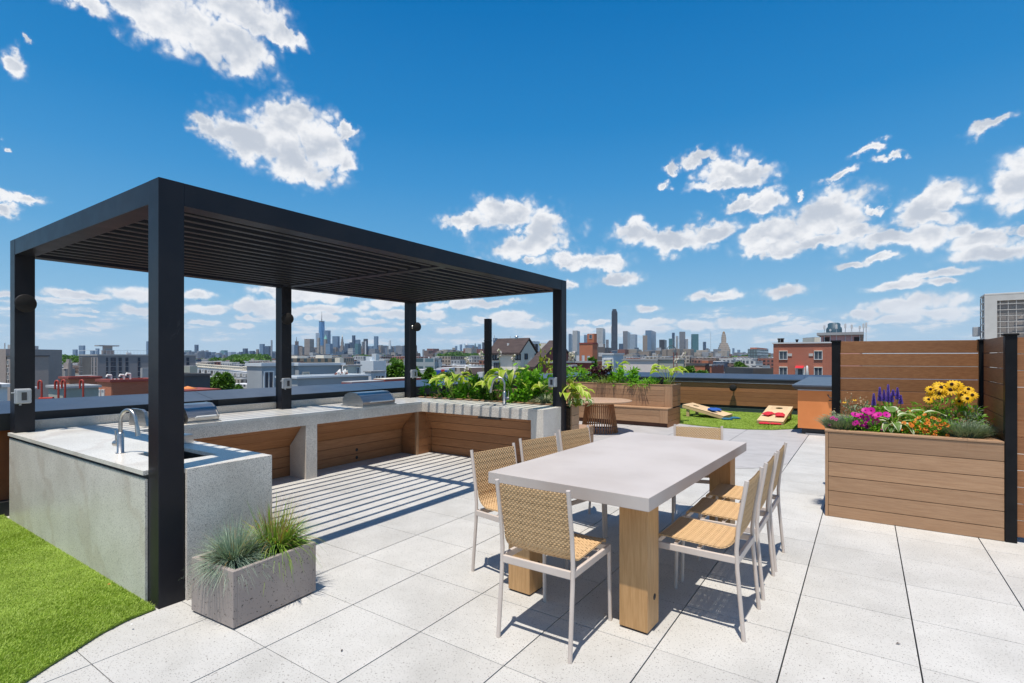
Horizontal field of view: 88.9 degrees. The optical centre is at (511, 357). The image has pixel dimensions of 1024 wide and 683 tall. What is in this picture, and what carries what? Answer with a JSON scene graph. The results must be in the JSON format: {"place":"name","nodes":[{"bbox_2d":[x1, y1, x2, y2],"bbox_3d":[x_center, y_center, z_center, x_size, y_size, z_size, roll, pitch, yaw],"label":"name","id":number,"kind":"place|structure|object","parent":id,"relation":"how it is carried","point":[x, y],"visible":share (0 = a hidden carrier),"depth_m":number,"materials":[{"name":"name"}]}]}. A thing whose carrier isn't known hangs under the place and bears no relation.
{"place":"outdoors","nodes":[
{"label":"outdoors","id":0,"kind":"place"},
{"bbox_2d":[6,355,49,400],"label":"brick building","id":1,"kind":"structure","parent":0,"point":[42,367],"depth_m":63.92,"materials":[{"name":"grey brick"}]},
{"bbox_2d":[37,379,83,398],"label":"ladder rails","id":2,"kind":"object","parent":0,"point":[58,387],"visible":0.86,"depth_m":17.50,"materials":[{"name":"metal"}]},
{"bbox_2d":[58,376,102,384],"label":"brick roof block","id":3,"kind":"structure","parent":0,"point":[76,379],"depth_m":46.97,"materials":[{"name":"brick"}]},
{"bbox_2d":[95,373,147,395],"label":"brick roof block","id":4,"kind":"structure","parent":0,"point":[111,386],"depth_m":38.87,"materials":[{"name":"brick"}]},
{"bbox_2d":[129,408,147,427],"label":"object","id":5,"kind":"object","parent":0,"point":[142,416],"visible":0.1,"depth_m":5.66,"materials":[{"name":"silver metal"}]},
{"bbox_2d":[184,373,211,387],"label":"dark house","id":6,"kind":"structure","parent":0,"point":[194,380],"depth_m":56.20,"materials":[{"name":"grey"}]},
{"bbox_2d":[184,351,275,357],"bbox_3d":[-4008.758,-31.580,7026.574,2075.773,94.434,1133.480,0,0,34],"label":"distant rooftops","id":7,"kind":"object","parent":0,"point":[201,354],"visible":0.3,"depth_m":6622.78,"materials":[{"name":"concrete"}]},
{"bbox_2d":[304,339,313,354],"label":"skyscraper","id":8,"kind":"structure","parent":0,"point":[308,345],"depth_m":5107.80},
{"bbox_2d":[275,373,370,385],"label":"rendered building","id":9,"kind":"structure","parent":0,"point":[316,379],"depth_m":31.68,"materials":[{"name":"grey"}]},
{"bbox_2d":[360,361,385,377],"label":"blue block","id":10,"kind":"structure","parent":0,"point":[372,365],"depth_m":52.65,"materials":[{"name":"paint"}]},
{"bbox_2d":[363,370,386,379],"bbox_3d":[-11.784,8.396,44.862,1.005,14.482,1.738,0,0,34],"label":"grey house","id":11,"kind":"structure","parent":0,"point":[378,374],"depth_m":44.40,"materials":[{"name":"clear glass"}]},
{"bbox_2d":[0,0,1023,355],"label":"sky","id":12,"kind":"structure","parent":0,"point":[758,173],"materials":[{"name":"blue"}]},
{"bbox_2d":[75,366,977,388],"bbox_3d":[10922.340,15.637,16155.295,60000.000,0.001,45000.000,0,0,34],"label":"ground","id":13,"kind":"structure","parent":0,"point":[921,366],"depth_m":885.12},
{"bbox_2d":[0,383,9,400],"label":"rooftop","id":14,"kind":"object","parent":13,"relation":"on","point":[3,391],"visible":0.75,"depth_m":16.26,"materials":[{"name":"white"}]},
{"bbox_2d":[0,343,61,384],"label":"penthouse","id":15,"kind":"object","parent":13,"relation":"on","point":[55,364],"visible":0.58,"depth_m":70.19,"materials":[{"name":"grey concrete"}]},
{"bbox_2d":[45,384,101,397],"bbox_3d":[-22.877,8.542,27.212,2.362,14.191,1.665,0,0,34],"label":"rooftop","id":16,"kind":"object","parent":13,"relation":"on","point":[75,390],"visible":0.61,"depth_m":26.72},
{"bbox_2d":[78,350,195,378],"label":"apartment block","id":17,"kind":"structure","parent":13,"relation":"on","point":[114,365],"depth_m":115.76,"materials":[{"name":"grey concrete"}]},
{"bbox_2d":[62,358,275,373],"bbox_3d":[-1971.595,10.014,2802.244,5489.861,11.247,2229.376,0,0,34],"label":"distant rooftops","id":18,"kind":"object","parent":13,"relation":"on","point":[76,366],"visible":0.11,"depth_m":606.73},
{"bbox_2d":[62,355,736,364],"bbox_3d":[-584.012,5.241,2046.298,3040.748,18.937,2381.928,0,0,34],"label":"distant trees","id":19,"kind":"object","parent":18,"relation":"on","point":[240,359],"visible":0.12,"depth_m":723.77,"materials":[{"name":"green plant"}]},
{"bbox_2d":[196,363,246,376],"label":"viaduct","id":20,"kind":"object","parent":13,"relation":"on","point":[237,370],"visible":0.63,"depth_m":419.82,"materials":[{"name":"concrete"}]},
{"bbox_2d":[211,371,235,389],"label":"tree","id":21,"kind":"object","parent":13,"relation":"on","point":[225,380],"visible":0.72,"depth_m":61.44,"materials":[{"name":"green plant"}]},
{"bbox_2d":[227,353,271,358],"bbox_3d":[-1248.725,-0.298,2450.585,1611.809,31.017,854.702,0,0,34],"label":"distant trees","id":22,"kind":"object","parent":13,"relation":"on","point":[254,356],"visible":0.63,"depth_m":1727.13,"materials":[{"name":"green plant"}]},
{"bbox_2d":[245,363,294,388],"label":"rendered building","id":23,"kind":"structure","parent":13,"relation":"on","point":[261,375],"depth_m":40.50,"materials":[{"name":"white"}]},
{"bbox_2d":[263,371,273,387],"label":"window","id":24,"kind":"structure","parent":23,"relation":"in","point":[268,376],"depth_m":40.39,"materials":[{"name":"blue"}]},
{"bbox_2d":[294,363,345,374],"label":"rendered building","id":25,"kind":"structure","parent":13,"relation":"on","point":[314,368],"depth_m":43.37,"materials":[{"name":"grey"}]},
{"bbox_2d":[292,357,353,364],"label":"flat building","id":26,"kind":"structure","parent":13,"relation":"on","point":[348,361],"depth_m":165.00,"materials":[{"name":"concrete"}]},
{"bbox_2d":[341,365,361,373],"bbox_3d":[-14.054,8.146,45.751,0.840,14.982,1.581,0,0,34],"label":"shed building","id":27,"kind":"structure","parent":13,"relation":"on","point":[353,369],"depth_m":45.42,"materials":[{"name":"grey concrete"}]},
{"bbox_2d":[298,345,417,354],"bbox_3d":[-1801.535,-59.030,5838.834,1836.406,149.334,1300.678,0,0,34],"label":"distant rooftops","id":28,"kind":"object","parent":13,"relation":"on","point":[382,349],"visible":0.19,"depth_m":5496.80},
{"bbox_2d":[386,360,404,377],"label":"tree","id":29,"kind":"object","parent":13,"relation":"on","point":[394,369],"visible":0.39,"depth_m":57.01,"materials":[{"name":"green plant"}]},
{"bbox_2d":[404,357,441,368],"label":"office block","id":30,"kind":"structure","parent":13,"relation":"on","point":[422,363],"depth_m":230.00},
{"bbox_2d":[424,348,483,356],"bbox_3d":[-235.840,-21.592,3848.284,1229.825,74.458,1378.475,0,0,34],"label":"distant rooftops","id":31,"kind":"object","parent":13,"relation":"on","point":[429,352],"visible":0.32,"depth_m":3253.98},
{"bbox_2d":[492,335,537,372],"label":"gabled house","id":32,"kind":"structure","parent":13,"relation":"on","point":[524,349],"depth_m":53.18,"materials":[{"name":"white"}]},
{"bbox_2d":[307,356,772,367],"bbox_3d":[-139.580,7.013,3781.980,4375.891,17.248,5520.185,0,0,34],"label":"distant rooftops","id":33,"kind":"object","parent":13,"relation":"on","point":[446,360],"visible":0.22,"depth_m":510.11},
{"bbox_2d":[434,351,483,356],"bbox_3d":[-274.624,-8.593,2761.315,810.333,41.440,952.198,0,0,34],"label":"distant trees","id":34,"kind":"object","parent":33,"relation":"on","point":[456,353],"visible":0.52,"depth_m":2240.75,"materials":[{"name":"green plant"}]},
{"bbox_2d":[573,331,579,354],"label":"skyscraper","id":35,"kind":"structure","parent":13,"relation":"on","point":[576,338],"depth_m":2905.86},
{"bbox_2d":[621,359,658,371],"bbox_3d":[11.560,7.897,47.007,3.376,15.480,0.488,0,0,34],"label":"rendered wall building","id":36,"kind":"structure","parent":13,"relation":"on","point":[644,365],"depth_m":46.79,"materials":[{"name":"paint"}]},
{"bbox_2d":[645,330,655,349],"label":"skyscraper","id":37,"kind":"structure","parent":13,"relation":"on","point":[651,339],"depth_m":2607.57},
{"bbox_2d":[655,358,685,372],"bbox_3d":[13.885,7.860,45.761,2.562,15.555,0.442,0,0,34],"label":"rendered wall building","id":38,"kind":"structure","parent":13,"relation":"on","point":[666,362],"depth_m":45.67,"materials":[{"name":"paint"}]},
{"bbox_2d":[610,349,731,356],"bbox_3d":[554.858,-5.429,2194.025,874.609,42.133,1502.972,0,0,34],"label":"distant rooftops","id":39,"kind":"object","parent":13,"relation":"on","point":[689,352],"visible":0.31,"depth_m":1583.10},
{"bbox_2d":[748,348,767,357],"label":"office block","id":40,"kind":"structure","parent":13,"relation":"on","point":[758,352],"depth_m":626.88,"materials":[{"name":"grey glass"}]},
{"bbox_2d":[817,323,866,353],"bbox_3d":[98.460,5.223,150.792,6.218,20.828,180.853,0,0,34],"label":"pink penthouse","id":41,"kind":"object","parent":13,"relation":"on","point":[834,331],"visible":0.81,"depth_m":76.37,"materials":[{"name":"brown"}]},
{"bbox_2d":[524,340,576,373],"bbox_3d":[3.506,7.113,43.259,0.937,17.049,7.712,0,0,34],"label":"gabled house","id":42,"kind":"structure","parent":0,"point":[533,362],"depth_m":41.49,"materials":[{"name":"brick"}]},
{"bbox_2d":[579,342,597,360],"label":"brick block","id":43,"kind":"structure","parent":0,"point":[587,349],"depth_m":151.25,"materials":[{"name":"brick"}]},
{"bbox_2d":[601,353,624,371],"bbox_3d":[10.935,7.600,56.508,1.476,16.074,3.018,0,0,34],"label":"louvred building","id":44,"kind":"structure","parent":0,"point":[616,357],"depth_m":55.48,"materials":[{"name":"white"}]},
{"bbox_2d":[611,309,617,349],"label":"skyscraper","id":45,"kind":"structure","parent":0,"point":[614,336],"depth_m":3511.10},
{"bbox_2d":[579,421,807,467],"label":"grey paving","id":46,"kind":"structure","parent":0,"point":[762,446],"depth_m":10.62,"materials":[{"name":"concrete"}]},
{"bbox_2d":[484,319,491,390],"bbox_3d":[-0.534,0.391,11.600,0.136,2.493,0.136,0,0,34],"label":"black pole","id":47,"kind":"object","parent":46,"relation":"on","point":[487,345],"visible":0.56,"depth_m":11.55,"materials":[{"name":"metal"}]},
{"bbox_2d":[416,393,578,442],"bbox_3d":[-0.347,1.185,9.316,3.580,0.905,0.852,0,0,34],"label":"timber planter","id":48,"kind":"object","parent":46,"relation":"on","point":[572,417],"visible":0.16,"depth_m":8.16,"materials":[{"name":"wood"}]},
{"bbox_2d":[429,371,473,397],"bbox_3d":[-1.051,0.527,9.585,0.926,0.527,0.900,0,0,-5],"label":"hosta plant","id":49,"kind":"object","parent":48,"relation":"on","point":[448,381],"visible":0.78,"depth_m":9.46,"materials":[{"name":"green plant"}]},
{"bbox_2d":[453,372,489,399],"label":"leafy plant","id":50,"kind":"object","parent":48,"relation":"on","point":[474,380],"visible":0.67,"depth_m":9.38,"materials":[{"name":"green plant"}]},
{"bbox_2d":[464,349,515,382],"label":"hosta stalks","id":51,"kind":"object","parent":48,"relation":"on","point":[499,355],"visible":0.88,"depth_m":9.72,"materials":[{"name":"white plant"}]},
{"bbox_2d":[484,367,531,395],"bbox_3d":[-0.087,0.476,9.004,0.856,0.626,0.851,0,0,-5],"label":"hosta plant","id":52,"kind":"object","parent":48,"relation":"on","point":[501,373],"visible":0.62,"depth_m":8.79,"materials":[{"name":"green plant"}]},
{"bbox_2d":[493,363,550,403],"bbox_3d":[0.155,0.492,8.899,0.946,0.784,0.965,0,0,-19],"label":"leafy plant","id":53,"kind":"object","parent":48,"relation":"in","point":[524,390],"visible":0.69,"depth_m":8.67,"materials":[{"name":"green plant"}]},
{"bbox_2d":[516,364,552,401],"bbox_3d":[0.453,0.470,8.932,0.880,0.766,0.624,0,0,-1],"label":"leafy plant","id":54,"kind":"object","parent":48,"relation":"in","point":[535,373],"visible":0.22,"depth_m":8.88,"materials":[{"name":"green plant"}]},
{"bbox_2d":[552,377,583,407],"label":"leafy plant","id":55,"kind":"object","parent":48,"relation":"on","point":[575,390],"visible":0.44,"depth_m":8.13,"materials":[{"name":"green plant"}]},
{"bbox_2d":[559,383,594,407],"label":"hosta plant","id":56,"kind":"object","parent":48,"relation":"on","point":[581,391],"visible":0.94,"depth_m":7.96,"materials":[{"name":"green plant"}]},
{"bbox_2d":[568,397,631,433],"bbox_3d":[1.921,1.285,11.450,1.404,0.705,1.404,0,0,34],"label":"round table","id":57,"kind":"object","parent":46,"relation":"on","point":[609,403],"visible":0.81,"depth_m":11.18,"materials":[{"name":"brown wood"}]},
{"bbox_2d":[566,382,679,427],"bbox_3d":[2.693,1.145,13.297,2.895,0.985,1.050,0,0,34],"label":"bench planter","id":58,"kind":"object","parent":46,"relation":"on","point":[655,405],"visible":0.84,"depth_m":12.66,"materials":[{"name":"wood"}]},
{"bbox_2d":[587,364,610,381],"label":"leafy plant","id":59,"kind":"object","parent":58,"relation":"on","point":[596,371],"visible":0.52,"depth_m":13.69,"materials":[{"name":"purple plant"}]},
{"bbox_2d":[604,365,640,385],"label":"leafy plant","id":60,"kind":"object","parent":58,"relation":"on","point":[619,375],"visible":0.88,"depth_m":13.22,"materials":[{"name":"green plant"}]},
{"bbox_2d":[622,374,667,387],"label":"leafy plant","id":61,"kind":"object","parent":58,"relation":"on","point":[652,380],"visible":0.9,"depth_m":12.85,"materials":[{"name":"green plant"}]},
{"bbox_2d":[650,364,688,385],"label":"hosta plant","id":62,"kind":"object","parent":58,"relation":"in","point":[682,369],"visible":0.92,"depth_m":12.81,"materials":[{"name":"green plant"}]},
{"bbox_2d":[679,416,799,429],"bbox_3d":[4.646,1.626,14.494,6.090,0.010,3.880,0,0,34],"label":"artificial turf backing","id":63,"kind":"object","parent":46,"relation":"on","point":[738,428],"visible":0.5,"depth_m":11.89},
{"bbox_2d":[680,408,797,429],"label":"artificial turf","id":64,"kind":"structure","parent":63,"relation":"on","point":[743,422],"depth_m":13.07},
{"bbox_2d":[682,403,732,418],"bbox_3d":[5.311,1.451,14.187,1.112,0.327,0.740,0,0,40],"label":"cornhole board","id":65,"kind":"object","parent":64,"relation":"on","point":[697,408],"visible":0.98,"depth_m":14.06,"materials":[{"name":"brown wood"}]},
{"bbox_2d":[757,405,792,424],"bbox_3d":[6.639,1.450,13.135,0.580,0.331,1.544,0,0,36],"label":"cornhole board","id":66,"kind":"object","parent":64,"relation":"on","point":[786,411],"visible":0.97,"depth_m":12.97,"materials":[{"name":"brown wood"}]},
{"bbox_2d":[686,363,709,372],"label":"brick house","id":67,"kind":"structure","parent":0,"point":[702,366],"depth_m":110.89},
{"bbox_2d":[725,367,772,373],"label":"black shed","id":68,"kind":"structure","parent":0,"point":[741,370],"depth_m":61.68,"materials":[{"name":"grey"}]},
{"bbox_2d":[772,338,831,374],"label":"brick house","id":69,"kind":"structure","parent":0,"point":[794,358],"depth_m":47.28,"materials":[{"name":"red brick"}]},
{"bbox_2d":[778,507,922,682],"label":"terrace roof","id":70,"kind":"structure","parent":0,"point":[908,604],"depth_m":3.38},
{"bbox_2d":[0,371,607,515],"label":"parapet wall","id":71,"kind":"structure","parent":70,"relation":"on","point":[53,408],"depth_m":6.68,"materials":[{"name":"grey brick"}]},
{"bbox_2d":[6,435,1023,682],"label":"paving","id":72,"kind":"structure","parent":70,"relation":"on","point":[402,593],"depth_m":3.37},
{"bbox_2d":[0,514,155,682],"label":"artificial turf","id":73,"kind":"structure","parent":72,"relation":"on","point":[41,561],"depth_m":3.43,"materials":[{"name":"plastic"}]},
{"bbox_2d":[8,424,271,601],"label":"sink island","id":74,"kind":"structure","parent":72,"relation":"on","point":[80,493],"depth_m":3.93,"materials":[{"name":"concrete"}]},
{"bbox_2d":[112,408,140,453],"bbox_3d":[-3.003,0.575,4.069,0.268,0.355,0.066,0,0,18],"label":"kitchen faucet","id":75,"kind":"object","parent":74,"relation":"on","point":[118,441],"visible":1,"depth_m":4.07,"materials":[{"name":"silver metal"}]},
{"bbox_2d":[192,538,315,627],"bbox_3d":[-1.714,1.461,3.493,0.456,0.352,0.596,0,0,31],"label":"concrete planter","id":76,"kind":"object","parent":72,"relation":"on","point":[240,605],"visible":0.8,"depth_m":3.29,"materials":[{"name":"concrete"}]},
{"bbox_2d":[182,509,277,595],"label":"blue grass","id":77,"kind":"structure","parent":76,"relation":"in","point":[233,554],"depth_m":3.31,"materials":[{"name":"plant"}]},
{"bbox_2d":[224,489,325,592],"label":"green grass","id":78,"kind":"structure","parent":76,"relation":"in","point":[283,536],"depth_m":3.56,"materials":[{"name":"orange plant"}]},
{"bbox_2d":[10,177,565,608],"bbox_3d":[-2.109,0.232,6.634,3.335,2.810,5.590,0,0,34],"label":"pergola","id":79,"kind":"object","parent":72,"relation":"on","point":[168,235],"visible":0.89,"depth_m":4.84,"materials":[{"name":"metal"}]},
{"bbox_2d":[11,388,31,404],"bbox_3d":[-4.871,0.395,5.180,0.078,0.165,0.147,0,0,34],"label":"outlet box","id":80,"kind":"object","parent":79,"relation":"attached to","point":[22,396],"visible":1,"depth_m":5.16,"materials":[{"name":"grey plastic"}]},
{"bbox_2d":[14,294,36,311],"bbox_3d":[-4.849,-0.533,5.166,0.135,0.176,0.176,0,0,22],"label":"wall lamp","id":81,"kind":"object","parent":79,"relation":"attached to","point":[25,303],"visible":1,"depth_m":5.13,"materials":[{"name":"black metal"}]},
{"bbox_2d":[35,392,560,479],"bbox_3d":[-2.081,1.145,6.702,3.345,0.985,5.405,0,0,34],"label":"granite counter","id":82,"kind":"object","parent":72,"relation":"on","point":[306,439],"visible":0.75,"depth_m":7.81,"materials":[{"name":"stone"}]},
{"bbox_2d":[184,402,221,423],"bbox_3d":[-3.729,0.645,6.130,0.546,0.214,0.380,0,0,34],"label":"grill","id":83,"kind":"object","parent":82,"relation":"on","point":[200,412],"visible":0.83,"depth_m":6.02,"materials":[{"name":"silver metal"}]},
{"bbox_2d":[341,390,396,406],"bbox_3d":[-2.240,0.645,8.225,0.546,0.214,0.680,0,0,34],"label":"grill","id":84,"kind":"object","parent":82,"relation":"on","point":[369,398],"visible":1,"depth_m":8.04,"materials":[{"name":"silver metal"}]},
{"bbox_2d":[489,376,509,404],"bbox_3d":[-0.205,0.530,8.378,0.335,0.443,0.082,0,0,19],"label":"kitchen faucet","id":85,"kind":"object","parent":82,"relation":"on","point":[505,398],"visible":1,"depth_m":8.34,"materials":[{"name":"silver metal"}]},
{"bbox_2d":[470,443,567,571],"bbox_3d":[0.051,1.174,3.978,0.585,0.928,0.494,0,0,44],"label":"dining chair","id":86,"kind":"object","parent":72,"relation":"on","point":[484,463],"visible":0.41,"depth_m":4.03,"materials":[{"name":"wicker"}]},
{"bbox_2d":[495,479,611,663],"bbox_3d":[0.261,1.174,3.142,0.494,0.928,0.585,0,0,34],"label":"dining chair","id":87,"kind":"object","parent":72,"relation":"on","point":[538,521],"visible":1,"depth_m":2.96,"materials":[{"name":"wicker"}]},
{"bbox_2d":[519,433,605,561],"bbox_3d":[0.432,1.174,4.536,0.494,0.928,0.585,0,0,-44],"label":"dining chair","id":88,"kind":"object","parent":72,"relation":"on","point":[530,449],"visible":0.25,"depth_m":4.66,"materials":[{"name":"wicker"}]},
{"bbox_2d":[558,425,607,537],"bbox_3d":[0.827,1.174,5.108,0.494,0.928,0.585,0,0,-45],"label":"dining chair","id":89,"kind":"object","parent":72,"relation":"on","point":[577,437],"visible":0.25,"depth_m":5.25,"materials":[{"name":"wicker"}]},
{"bbox_2d":[488,432,745,634],"bbox_3d":[1.004,1.212,4.208,1.150,0.850,2.380,0,0,36],"label":"dining table","id":90,"kind":"object","parent":72,"relation":"on","point":[637,479],"visible":0.73,"depth_m":3.50,"materials":[{"name":"concrete"}]},
{"bbox_2d":[672,424,722,523],"bbox_3d":[1.863,1.174,5.214,0.494,0.928,0.585,0,0,19],"label":"dining chair","id":91,"kind":"object","parent":72,"relation":"on","point":[682,432],"visible":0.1,"depth_m":5.44,"materials":[{"name":"wicker"}]},
{"bbox_2d":[659,467,763,641],"bbox_3d":[1.256,1.174,3.350,0.585,0.928,0.494,0,0,35],"label":"dining chair","id":92,"kind":"object","parent":72,"relation":"on","point":[703,533],"visible":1,"depth_m":3.26,"materials":[{"name":"wicker"}]},
{"bbox_2d":[680,452,777,600],"bbox_3d":[1.609,1.174,3.860,0.585,0.928,0.494,0,0,34],"label":"dining chair","id":93,"kind":"object","parent":72,"relation":"on","point":[724,509],"visible":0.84,"depth_m":3.81,"materials":[{"name":"wicker"}]},
{"bbox_2d":[701,442,786,571],"bbox_3d":[1.928,1.174,4.326,0.585,0.928,0.494,0,0,34],"label":"dining chair","id":94,"kind":"object","parent":72,"relation":"on","point":[724,491],"visible":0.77,"depth_m":4.31,"materials":[{"name":"wicker"}]},
{"bbox_2d":[830,339,985,428],"bbox_3d":[4.540,0.717,6.000,1.523,1.840,0.126,0,0,23],"label":"privacy fence","id":95,"kind":"object","parent":72,"relation":"on","point":[908,375],"visible":0.51,"depth_m":6.00,"materials":[{"name":"wood"}]},
{"bbox_2d":[825,427,1003,540],"bbox_3d":[4.072,1.193,5.410,1.370,0.888,0.971,0,0,34],"label":"flower planter","id":96,"kind":"object","parent":72,"relation":"on","point":[951,485],"visible":0.91,"depth_m":4.97,"materials":[{"name":"wood"}]},
{"bbox_2d":[811,411,871,430],"bbox_3d":[3.514,0.698,5.550,0.593,0.247,0.598,0,0,-4],"label":"silver plant","id":97,"kind":"object","parent":96,"relation":"in","point":[835,422],"visible":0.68,"depth_m":5.46,"materials":[{"name":"green plant"}]},
{"bbox_2d":[823,392,910,426],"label":"flowers","id":98,"kind":"object","parent":96,"relation":"in","point":[856,405],"visible":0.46,"depth_m":5.79,"materials":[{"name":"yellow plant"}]},
{"bbox_2d":[843,407,898,435],"bbox_3d":[3.662,0.663,5.385,0.556,0.323,0.341,0,0,34],"label":"petunia","id":99,"kind":"object","parent":96,"relation":"in","point":[864,420],"visible":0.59,"depth_m":5.31,"materials":[{"name":"pink plant"}]},
{"bbox_2d":[861,384,916,433],"bbox_3d":[3.981,0.553,5.553,0.569,0.541,0.385,0,0,34],"label":"salvia","id":100,"kind":"object","parent":96,"relation":"on","point":[883,397],"visible":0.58,"depth_m":5.49,"materials":[{"name":"purple plant"}]},
{"bbox_2d":[872,406,946,433],"bbox_3d":[3.950,0.653,5.263,0.575,0.295,0.397,0,0,1],"label":"hosta plant","id":101,"kind":"object","parent":96,"relation":"in","point":[897,424],"visible":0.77,"depth_m":5.21,"materials":[{"name":"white plant"}]},
{"bbox_2d":[876,413,959,436],"bbox_3d":[4.061,0.675,5.122,0.821,0.296,0.343,0,0,34],"label":"calibrachoa","id":102,"kind":"object","parent":96,"relation":"in","point":[933,431],"visible":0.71,"depth_m":5.06,"materials":[{"name":"orange plant"}]},
{"bbox_2d":[905,380,994,434],"bbox_3d":[4.489,0.536,5.323,0.789,0.614,0.472,0,0,34],"label":"black eyed susan","id":103,"kind":"object","parent":96,"relation":"on","point":[966,394],"visible":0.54,"depth_m":5.26,"materials":[{"name":"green plant"}]},
{"bbox_2d":[935,405,996,435],"bbox_3d":[4.519,0.642,5.210,0.545,0.373,0.331,0,0,34],"label":"seedhead plant","id":104,"kind":"object","parent":96,"relation":"in","point":[974,415],"visible":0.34,"depth_m":5.17,"materials":[{"name":"green plant"}]},
{"bbox_2d":[931,412,1002,438],"bbox_3d":[4.329,0.666,5.000,0.708,0.311,0.677,0,0,34],"label":"silver plant","id":105,"kind":"object","parent":96,"relation":"in","point":[968,429],"visible":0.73,"depth_m":4.90,"materials":[{"name":"green plant"}]},
{"bbox_2d":[972,292,1023,387],"bbox_3d":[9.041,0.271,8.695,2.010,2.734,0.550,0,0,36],"label":"building","id":106,"kind":"structure","parent":72,"relation":"on","point":[1002,313],"depth_m":8.90,"materials":[{"name":"metal"}]},
{"bbox_2d":[984,333,1019,543],"bbox_3d":[4.762,0.712,5.129,0.104,1.850,1.304,0,0,34],"label":"privacy fence","id":107,"kind":"object","parent":72,"relation":"on","point":[1000,400],"visible":0.79,"depth_m":4.62,"materials":[{"name":"metal"}]},
{"bbox_2d":[1017,337,1023,537],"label":"privacy fence","id":108,"kind":"object","parent":72,"relation":"on","point":[1020,434],"visible":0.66,"depth_m":4.60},
{"bbox_2d":[605,371,831,414],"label":"parapet wall","id":109,"kind":"structure","parent":70,"relation":"on","point":[757,393],"depth_m":15.62,"materials":[{"name":"wood"}]},
{"bbox_2d":[792,377,1023,437],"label":"stucco bulkhead","id":110,"kind":"object","parent":70,"relation":"on","point":[813,397],"visible":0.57,"depth_m":11.02,"materials":[{"name":"paint"}]},
{"bbox_3d":[0.391,1.173,12.621,1.080,0.928,5.350,0,0,34],"label":"bench planter","id":111,"kind":"object","parent":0,"visible":0},
{"bbox_2d":[566,364,602,381],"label":"leafy plant","id":112,"kind":"object","parent":111,"relation":"on","point":[583,373],"visible":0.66,"depth_m":13.99,"materials":[{"name":"green plant"}]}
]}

